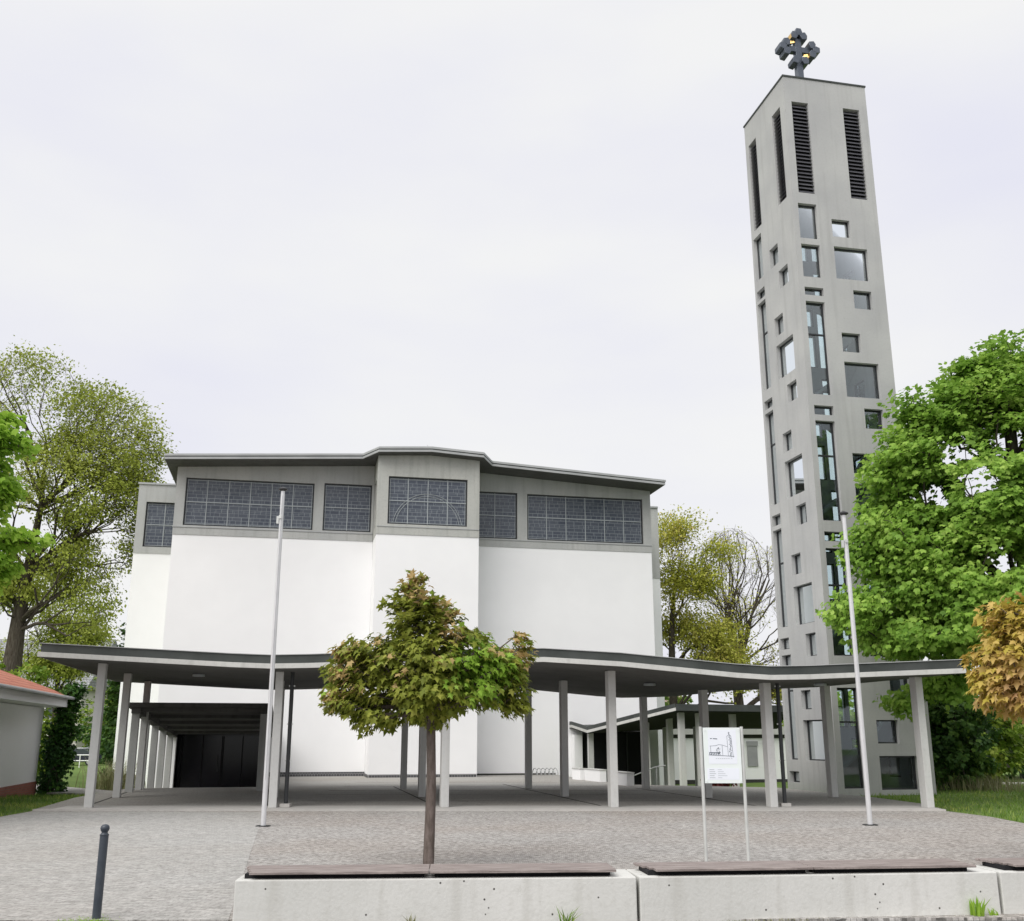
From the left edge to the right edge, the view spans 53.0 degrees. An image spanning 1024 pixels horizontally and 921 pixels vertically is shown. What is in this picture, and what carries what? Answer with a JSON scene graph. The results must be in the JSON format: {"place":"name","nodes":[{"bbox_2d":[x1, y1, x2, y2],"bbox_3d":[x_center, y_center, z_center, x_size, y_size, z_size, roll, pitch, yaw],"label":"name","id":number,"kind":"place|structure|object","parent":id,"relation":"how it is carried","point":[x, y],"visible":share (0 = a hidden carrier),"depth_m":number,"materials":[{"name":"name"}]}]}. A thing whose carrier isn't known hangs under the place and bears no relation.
{"place":"outdoors","nodes":[
{"label":"outdoors","id":0,"kind":"place"},
{"bbox_2d":[36,784,109,794],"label":"footpath","id":1,"kind":"structure","parent":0,"point":[74,791],"depth_m":36.96,"materials":[{"name":"grey concrete"}]},
{"bbox_2d":[133,787,255,788],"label":"path","id":2,"kind":"structure","parent":0,"point":[199,788],"depth_m":35.57,"materials":[{"name":"grey concrete"}]},
{"bbox_2d":[37,775,940,808],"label":"pavement","id":3,"kind":"structure","parent":0,"point":[308,791],"depth_m":30.82,"materials":[{"name":"grey concrete"}]},
{"bbox_2d":[125,702,273,791],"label":"covered way","id":4,"kind":"structure","parent":3,"relation":"on","point":[170,720],"depth_m":36.09,"materials":[{"name":"concrete"}]},
{"bbox_2d":[54,806,938,808],"bbox_3d":[-0.400,8.643,25.605,21.800,0.004,1.258,0,-15,0],"label":"pavement edging","id":5,"kind":"object","parent":3,"relation":"on","point":[491,807],"visible":0.86,"depth_m":25.53,"materials":[{"name":"concrete"}]},
{"bbox_2d":[37,643,965,807],"bbox_3d":[-1.518,7.939,30.588,25.337,3.949,11.800,0,-15,0],"label":"canopy","id":6,"kind":"object","parent":3,"relation":"on","point":[611,677],"visible":0.83,"depth_m":26.14,"materials":[{"name":"concrete"}]},
{"bbox_2d":[572,768,584,779],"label":"parapet","id":7,"kind":"structure","parent":3,"relation":"on","point":[578,773],"depth_m":42.13,"materials":[{"name":"paint"}]},
{"bbox_2d":[584,768,606,781],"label":"parapet","id":8,"kind":"structure","parent":3,"relation":"on","point":[594,774],"depth_m":40.51,"materials":[{"name":"concrete"}]},
{"bbox_2d":[618,771,634,785],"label":"parapet","id":9,"kind":"structure","parent":3,"relation":"on","point":[625,778],"depth_m":36.98,"materials":[{"name":"concrete"}]},
{"bbox_2d":[0,762,1023,822],"bbox_3d":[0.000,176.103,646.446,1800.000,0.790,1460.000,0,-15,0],"label":"ground","id":10,"kind":"structure","parent":0,"point":[72,779],"depth_m":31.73,"materials":[{"name":"green plant"}]},
{"bbox_2d":[0,410,55,596],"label":"bright maple","id":11,"kind":"object","parent":10,"relation":"on","point":[14,541],"visible":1,"depth_m":22.47,"materials":[{"name":"green plant"}]},
{"bbox_2d":[0,662,58,776],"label":"bush","id":12,"kind":"object","parent":10,"relation":"on","point":[39,678],"visible":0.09,"depth_m":48.87,"materials":[{"name":"green plant"}]},
{"bbox_2d":[0,670,74,797],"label":"house","id":13,"kind":"structure","parent":10,"relation":"on","point":[24,703],"depth_m":33.87,"materials":[{"name":"grey paint"}]},
{"bbox_2d":[36,679,88,795],"bbox_3d":[-16.360,10.190,37.305,1.530,4.420,1.251,0,-15,0],"label":"ivy","id":14,"kind":"object","parent":13,"relation":"attached to","point":[58,756],"visible":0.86,"depth_m":37.15,"materials":[{"name":"green plant"}]},
{"bbox_2d":[0,639,116,747],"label":"apartment house","id":15,"kind":"structure","parent":10,"relation":"on","point":[92,683],"depth_m":110.87,"materials":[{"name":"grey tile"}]},
{"bbox_2d":[0,571,121,716],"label":"ash","id":16,"kind":"object","parent":10,"relation":"on","point":[64,672],"visible":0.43,"depth_m":64.40,"materials":[{"name":"green plant"}]},
{"bbox_2d":[74,747,101,765],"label":"fence","id":17,"kind":"object","parent":10,"relation":"on","point":[83,751],"visible":0.17,"depth_m":90.67,"materials":[{"name":"white paint"}]},
{"bbox_2d":[0,335,179,672],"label":"oak","id":18,"kind":"object","parent":10,"relation":"on","point":[20,594],"visible":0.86,"depth_m":54.37,"materials":[{"name":"green plant"}]},
{"bbox_2d":[74,677,111,747],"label":"bush","id":19,"kind":"object","parent":10,"relation":"on","point":[87,711],"visible":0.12,"depth_m":104.18,"materials":[{"name":"green plant"}]},
{"bbox_2d":[75,705,111,763],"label":"hedge","id":20,"kind":"object","parent":10,"relation":"on","point":[88,737],"visible":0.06,"depth_m":96.15,"materials":[{"name":"green plant"}]},
{"bbox_2d":[75,755,145,790],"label":"ornamental grass","id":21,"kind":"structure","parent":10,"relation":"on","point":[107,780],"depth_m":40.95,"materials":[{"name":"green plant"}]},
{"bbox_2d":[99,622,125,774],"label":"bush","id":22,"kind":"object","parent":10,"relation":"on","point":[107,748],"visible":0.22,"depth_m":57.76,"materials":[{"name":"green plant"}]},
{"bbox_2d":[112,445,665,787],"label":"church","id":23,"kind":"structure","parent":10,"relation":"on","point":[549,557],"depth_m":48.03,"materials":[{"name":"paint"}]},
{"bbox_2d":[143,502,174,546],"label":"window","id":24,"kind":"structure","parent":23,"relation":"in","point":[158,528],"depth_m":52.43,"materials":[{"name":"grey glass"}]},
{"bbox_2d":[175,734,258,787],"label":"entrance door","id":25,"kind":"structure","parent":23,"relation":"in","point":[203,760],"depth_m":45.81,"materials":[{"name":"black glass"}]},
{"bbox_2d":[183,478,314,529],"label":"window","id":26,"kind":"structure","parent":23,"relation":"in","point":[208,502],"depth_m":48.06,"materials":[{"name":"grey glass"}]},
{"bbox_2d":[322,483,371,531],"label":"window","id":27,"kind":"structure","parent":23,"relation":"in","point":[346,507],"depth_m":49.00,"materials":[{"name":"grey glass"}]},
{"bbox_2d":[387,476,466,526],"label":"window","id":28,"kind":"structure","parent":23,"relation":"in","point":[413,501],"depth_m":47.83,"materials":[{"name":"grey glass"}]},
{"bbox_2d":[479,492,516,538],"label":"window","id":29,"kind":"structure","parent":23,"relation":"in","point":[497,511],"depth_m":50.60,"materials":[{"name":"grey glass"}]},
{"bbox_2d":[527,494,642,543],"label":"window","id":30,"kind":"structure","parent":23,"relation":"in","point":[549,517],"depth_m":51.48,"materials":[{"name":"grey glass"}]},
{"bbox_2d":[79,690,857,747],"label":"distant wood","id":31,"kind":"object","parent":10,"relation":"on","point":[852,718],"visible":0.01,"depth_m":115.67,"materials":[{"name":"green plant"}]},
{"bbox_2d":[32,809,945,810],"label":"kerb","id":32,"kind":"structure","parent":10,"relation":"on","point":[486,809],"depth_m":24.86,"materials":[{"name":"concrete"}]},
{"bbox_2d":[569,704,783,786],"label":"side porch","id":33,"kind":"object","parent":10,"relation":"on","point":[668,719],"visible":0.69,"depth_m":45.72,"materials":[{"name":"concrete"}]},
{"bbox_2d":[665,696,692,705],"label":"bush","id":34,"kind":"object","parent":10,"relation":"on","point":[690,700],"visible":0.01,"depth_m":80.63,"materials":[{"name":"green plant"}]},
{"bbox_2d":[658,503,765,707],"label":"linden","id":35,"kind":"object","parent":10,"relation":"on","point":[711,636],"visible":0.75,"depth_m":61.17,"materials":[{"name":"green plant"}]},
{"bbox_2d":[700,779,737,786],"bbox_3d":[8.034,12.289,39.684,1.447,1.467,1.490,-14,-20,41],"label":"red shrub","id":36,"kind":"object","parent":10,"relation":"on","point":[722,784],"visible":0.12,"depth_m":39.42,"materials":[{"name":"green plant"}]},
{"bbox_2d":[673,726,787,783],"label":"parish hall","id":37,"kind":"structure","parent":10,"relation":"on","point":[753,756],"depth_m":59.26,"materials":[{"name":"paint"}]},
{"bbox_2d":[746,741,757,765],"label":"window","id":38,"kind":"structure","parent":37,"relation":"in","point":[752,754],"depth_m":59.38,"materials":[{"name":"grey glass"}]},
{"bbox_2d":[684,641,781,704],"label":"hazel","id":39,"kind":"object","parent":10,"relation":"on","point":[755,700],"visible":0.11,"depth_m":63.54,"materials":[{"name":"green plant"}]},
{"bbox_2d":[689,526,778,704],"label":"bare tree","id":40,"kind":"object","parent":10,"relation":"on","point":[732,605],"visible":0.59,"depth_m":67.55,"materials":[{"name":"brown plant"}]},
{"bbox_2d":[743,74,936,795],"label":"bell tower","id":41,"kind":"structure","parent":10,"relation":"on","point":[810,177],"depth_m":37.51,"materials":[{"name":"concrete"}]},
{"bbox_2d":[757,237,763,278],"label":"window","id":42,"kind":"structure","parent":41,"relation":"in","point":[759,246],"depth_m":40.91,"materials":[{"name":"grey glass"}]},
{"bbox_2d":[761,302,770,388],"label":"window","id":43,"kind":"structure","parent":41,"relation":"in","point":[763,307],"depth_m":39.93,"materials":[{"name":"grey glass"}]},
{"bbox_2d":[769,412,778,503],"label":"window","id":44,"kind":"structure","parent":41,"relation":"in","point":[771,419],"depth_m":38.77,"materials":[{"name":"grey glass"}]},
{"bbox_2d":[773,247,778,265],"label":"window","id":45,"kind":"structure","parent":41,"relation":"in","point":[775,253],"depth_m":39.54,"materials":[{"name":"grey glass"}]},
{"bbox_2d":[778,316,783,334],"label":"window","id":46,"kind":"structure","parent":41,"relation":"in","point":[780,321],"depth_m":38.81,"materials":[{"name":"grey glass"}]},
{"bbox_2d":[777,530,787,626],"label":"window","id":47,"kind":"structure","parent":41,"relation":"in","point":[779,535],"depth_m":37.58,"materials":[{"name":"grey glass"}]},
{"bbox_2d":[782,267,788,285],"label":"window","id":48,"kind":"structure","parent":41,"relation":"in","point":[785,273],"depth_m":38.64,"materials":[{"name":"grey glass"}]},
{"bbox_2d":[784,638,789,649],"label":"window","id":49,"kind":"structure","parent":41,"relation":"in","point":[786,641],"depth_m":36.99,"materials":[{"name":"grey glass"}]},
{"bbox_2d":[780,337,794,377],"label":"window","id":50,"kind":"structure","parent":41,"relation":"in","point":[787,349],"depth_m":38.11,"materials":[{"name":"grey"}]},
{"bbox_2d":[786,432,791,450],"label":"window","id":51,"kind":"structure","parent":41,"relation":"in","point":[789,436],"depth_m":37.62,"materials":[{"name":"grey"}]},
{"bbox_2d":[785,655,797,759],"bbox_3d":[9.941,8.668,36.167,0.070,3.580,0.710,3,-15,-11],"label":"window","id":52,"kind":"structure","parent":41,"relation":"in","point":[788,658],"depth_m":36.24,"materials":[{"name":"grey glass"}]},
{"bbox_2d":[791,382,796,400],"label":"window","id":53,"kind":"structure","parent":41,"relation":"in","point":[794,386],"depth_m":37.45,"materials":[{"name":"grey"}]},
{"bbox_2d":[788,456,804,496],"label":"window","id":54,"kind":"structure","parent":41,"relation":"in","point":[796,477],"depth_m":36.93,"materials":[{"name":"grey glass"}]},
{"bbox_2d":[794,771,799,781],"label":"window","id":55,"kind":"structure","parent":41,"relation":"in","point":[796,774],"depth_m":35.74,"materials":[{"name":"grey glass"}]},
{"bbox_2d":[775,28,819,76],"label":"rooftop cross","id":56,"kind":"object","parent":41,"relation":"on","point":[796,39],"visible":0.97,"depth_m":41.87,"materials":[{"name":"metal"}]},
{"bbox_2d":[795,554,801,573],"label":"window","id":57,"kind":"structure","parent":41,"relation":"in","point":[797,557],"depth_m":36.44,"materials":[{"name":"grey glass"}]},
{"bbox_2d":[800,504,806,523],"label":"window","id":58,"kind":"structure","parent":41,"relation":"in","point":[803,515],"depth_m":36.27,"materials":[{"name":"grey glass"}]},
{"bbox_2d":[797,583,814,624],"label":"window","id":59,"kind":"structure","parent":41,"relation":"in","point":[805,596],"depth_m":35.74,"materials":[{"name":"grey glass"}]},
{"bbox_2d":[798,205,816,238],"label":"window","id":60,"kind":"structure","parent":41,"relation":"in","point":[809,210],"depth_m":38.24,"materials":[{"name":"grey glass"}]},
{"bbox_2d":[805,690,811,708],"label":"window","id":61,"kind":"structure","parent":41,"relation":"in","point":[807,692],"depth_m":35.22,"materials":[{"name":"grey glass"}]},
{"bbox_2d":[801,246,819,277],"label":"window","id":62,"kind":"structure","parent":41,"relation":"in","point":[810,247],"depth_m":37.80,"materials":[{"name":"grey"}]},
{"bbox_2d":[809,633,816,655],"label":"window","id":63,"kind":"structure","parent":41,"relation":"in","point":[813,649],"depth_m":35.09,"materials":[{"name":"grey glass"}]},
{"bbox_2d":[809,336,817,367],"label":"window","id":64,"kind":"structure","parent":41,"relation":"in","point":[813,337],"depth_m":40.46,"materials":[{"name":"grey glass"}]},
{"bbox_2d":[807,720,824,760],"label":"window","id":65,"kind":"structure","parent":41,"relation":"in","point":[815,728],"depth_m":34.55,"materials":[{"name":"grey glass"}]},
{"bbox_2d":[806,303,829,394],"bbox_3d":[10.907,-3.986,36.819,0.740,3.540,0.070,3,-15,-11],"label":"window","id":66,"kind":"structure","parent":41,"relation":"in","point":[822,335],"depth_m":36.93,"materials":[{"name":"grey"}]},
{"bbox_2d":[817,446,826,479],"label":"window","id":67,"kind":"structure","parent":41,"relation":"in","point":[822,447],"depth_m":39.25,"materials":[{"name":"grey"}]},
{"bbox_2d":[815,422,840,520],"bbox_3d":[10.907,0.379,35.645,0.740,3.560,0.070,3,-15,-11],"label":"window","id":68,"kind":"structure","parent":41,"relation":"in","point":[832,435],"depth_m":35.75,"materials":[{"name":"grey"}]},
{"bbox_2d":[827,564,836,599],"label":"window","id":69,"kind":"structure","parent":41,"relation":"in","point":[833,572],"depth_m":38.13,"materials":[{"name":"grey glass"}]},
{"bbox_2d":[826,549,851,655],"bbox_3d":[10.907,4.744,34.471,0.740,3.580,0.070,3,-15,-11],"label":"window","id":70,"kind":"structure","parent":41,"relation":"in","point":[838,585],"depth_m":34.60,"materials":[{"name":"grey glass"}]},
{"bbox_2d":[832,221,848,237],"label":"window","id":71,"kind":"structure","parent":41,"relation":"in","point":[840,229],"depth_m":38.35,"materials":[{"name":"grey glass"}]},
{"bbox_2d":[837,689,846,726],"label":"window","id":72,"kind":"structure","parent":41,"relation":"in","point":[842,690],"depth_m":36.92,"materials":[{"name":"grey glass"}]},
{"bbox_2d":[837,688,862,788],"bbox_3d":[10.907,8.988,33.330,0.740,3.150,0.070,3,-15,-11],"label":"window","id":73,"kind":"structure","parent":41,"relation":"in","point":[854,695],"depth_m":33.39,"materials":[{"name":"grey"}]},
{"bbox_2d":[845,269,854,279],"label":"window","id":74,"kind":"structure","parent":41,"relation":"in","point":[850,276],"depth_m":39.96,"materials":[{"name":"grey glass"}]},
{"bbox_2d":[842,334,858,352],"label":"window","id":75,"kind":"structure","parent":41,"relation":"in","point":[856,336],"depth_m":37.22,"materials":[{"name":"grey metal"}]},
{"bbox_2d":[834,248,867,280],"bbox_3d":[12.485,-7.198,38.025,1.350,1.290,0.070,3,-15,-11],"label":"window","id":76,"kind":"structure","parent":41,"relation":"in","point":[858,258],"depth_m":38.15,"materials":[{"name":"grey"}]},
{"bbox_2d":[853,457,861,470],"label":"window","id":77,"kind":"structure","parent":41,"relation":"in","point":[855,463],"depth_m":38.87,"materials":[{"name":"grey glass"}]},
{"bbox_2d":[855,380,865,397],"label":"window","id":78,"kind":"structure","parent":41,"relation":"in","point":[859,388],"depth_m":38.81,"materials":[{"name":"grey glass"}]},
{"bbox_2d":[844,363,878,398],"bbox_3d":[12.485,-2.819,36.847,1.350,1.320,0.070,3,-15,-11],"label":"window","id":79,"kind":"structure","parent":41,"relation":"in","point":[875,370],"depth_m":36.99,"materials":[{"name":"grey metal"}]},
{"bbox_2d":[853,292,870,309],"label":"window","id":80,"kind":"structure","parent":41,"relation":"in","point":[867,294],"depth_m":37.78,"materials":[{"name":"grey"}]},
{"bbox_2d":[864,410,881,428],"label":"window","id":81,"kind":"structure","parent":41,"relation":"in","point":[879,412],"depth_m":36.60,"materials":[{"name":"grey"}]},
{"bbox_2d":[873,367,879,428],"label":"window","id":82,"kind":"structure","parent":41,"relation":"in","point":[873,367],"depth_m":37.73,"materials":[{"name":"grey"}]},
{"bbox_2d":[876,720,896,742],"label":"window","id":83,"kind":"structure","parent":41,"relation":"in","point":[894,725],"depth_m":33.70,"materials":[{"name":"grey"}]},
{"bbox_2d":[888,757,900,776],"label":"window","id":84,"kind":"structure","parent":41,"relation":"in","point":[894,762],"depth_m":35.31,"materials":[{"name":"grey glass"}]},
{"bbox_2d":[879,756,916,789],"bbox_3d":[12.485,10.136,33.364,1.350,1.050,0.070,3,-15,-11],"label":"window","id":85,"kind":"structure","parent":41,"relation":"in","point":[913,759],"depth_m":33.39,"materials":[{"name":"grey"}]},
{"bbox_2d":[815,329,1023,722],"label":"maple","id":86,"kind":"object","parent":10,"relation":"on","point":[943,585],"visible":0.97,"depth_m":29.94,"materials":[{"name":"green plant"}]},
{"bbox_2d":[927,655,1004,789],"bbox_3d":[15.337,9.553,37.351,4.442,4.937,4.414,0,-15,0],"label":"bush","id":87,"kind":"object","parent":10,"relation":"on","point":[954,729],"visible":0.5,"depth_m":36.29,"materials":[{"name":"green plant"}]},
{"bbox_2d":[943,665,1023,783],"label":"bush","id":88,"kind":"object","parent":10,"relation":"on","point":[1008,741],"visible":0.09,"depth_m":43.17,"materials":[{"name":"green leaf"},{"name":"bark"}]},
{"bbox_2d":[984,718,1023,779],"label":"bush","id":89,"kind":"object","parent":10,"relation":"on","point":[1016,765],"depth_m":57.87,"materials":[{"name":"green plant"}]},
{"bbox_2d":[1003,717,1023,778],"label":"bush","id":90,"kind":"object","parent":10,"relation":"on","point":[1014,773],"visible":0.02,"depth_m":62.13,"materials":[{"name":"green plant"}]},
{"bbox_2d":[0,0,1023,711],"label":"sky","id":91,"kind":"structure","parent":0,"point":[510,231],"materials":[{"name":"white"}]},
{"bbox_2d":[2,811,1023,920],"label":"plaza","id":92,"kind":"structure","parent":0,"point":[625,840],"depth_m":18.33,"materials":[{"name":"grey stone"}]},
{"bbox_2d":[0,811,260,920],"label":"plaza strip","id":93,"kind":"object","parent":92,"relation":"on","point":[175,866],"visible":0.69,"depth_m":14.42,"materials":[{"name":"grey stone"}]},
{"bbox_2d":[92,824,109,918],"bbox_3d":[-4.100,4.096,10.248,0.092,0.890,0.092,0,-15,0],"label":"bollard","id":94,"kind":"object","parent":93,"relation":"on","point":[100,873],"visible":0.99,"depth_m":10.22,"materials":[{"name":"metal"}]},
{"bbox_2d":[256,487,287,826],"bbox_3d":[-4.990,3.956,21.511,0.260,6.990,0.200,0,-15,0],"label":"flagpole","id":95,"kind":"object","parent":92,"relation":"on","point":[279,519],"visible":1,"depth_m":21.38,"materials":[{"name":"metal"}]},
{"bbox_2d":[317,568,538,864],"bbox_3d":[-1.174,3.574,14.559,3.205,4.141,1.908,0,-15,0],"label":"young maple","id":96,"kind":"object","parent":92,"relation":"on","point":[435,690],"visible":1,"depth_m":14.39,"materials":[{"name":"green plant"}]},
{"bbox_2d":[233,863,636,920],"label":"bench","id":97,"kind":"object","parent":92,"relation":"on","point":[489,892],"visible":1,"depth_m":10.00,"materials":[{"name":"concrete"}]},
{"bbox_2d":[699,727,749,861],"bbox_3d":[3.070,4.817,14.862,0.648,1.875,0.083,0,-15,1],"label":"information sign","id":98,"kind":"object","parent":92,"relation":"on","point":[723,749],"visible":1,"depth_m":14.96,"materials":[{"name":"metal"}]},
{"bbox_2d":[627,859,1000,920],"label":"bench","id":99,"kind":"object","parent":92,"relation":"on","point":[708,891],"visible":0.95,"depth_m":10.31,"materials":[{"name":"concrete"}]},
{"bbox_2d":[839,511,876,824],"bbox_3d":[7.270,4.255,21.699,0.260,6.510,0.200,0,-15,0],"label":"flagpole","id":100,"kind":"object","parent":92,"relation":"on","point":[844,543],"visible":1,"depth_m":21.59,"materials":[{"name":"metal"}]},
{"bbox_2d":[969,897,988,916],"bbox_3d":[4.712,4.479,10.318,0.220,0.228,0.136,-7,-17,24],"label":"weed","id":101,"kind":"object","parent":92,"relation":"on","point":[979,909],"visible":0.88,"depth_m":10.32,"materials":[{"name":"green plant"}]},
{"bbox_2d":[959,591,1023,729],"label":"golden maple","id":102,"kind":"object","parent":92,"relation":"on","point":[998,683],"visible":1,"depth_m":14.10,"materials":[{"name":"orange plant"}]},
{"bbox_2d":[975,858,1023,913],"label":"bench","id":103,"kind":"object","parent":92,"relation":"on","point":[1010,875],"visible":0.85,"depth_m":10.51,"materials":[{"name":"concrete"}]},
{"bbox_2d":[936,772,1023,791],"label":"ornamental grass","id":104,"kind":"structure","parent":0,"point":[996,785],"depth_m":35.71,"materials":[{"name":"green plant"}]},
{"bbox_2d":[980,920,1023,920],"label":"road","id":105,"kind":"structure","parent":0,"point":[1001,920],"depth_m":10.20,"materials":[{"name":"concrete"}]},
{"bbox_2d":[55,916,114,920],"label":"moss tuft","id":106,"kind":"object","parent":105,"relation":"on","point":[86,919],"visible":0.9,"depth_m":10.05,"materials":[{"name":"green plant"}]},
{"bbox_2d":[556,906,579,920],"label":"weed","id":107,"kind":"object","parent":105,"relation":"on","point":[569,918],"visible":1,"depth_m":9.89,"materials":[{"name":"green plant"}]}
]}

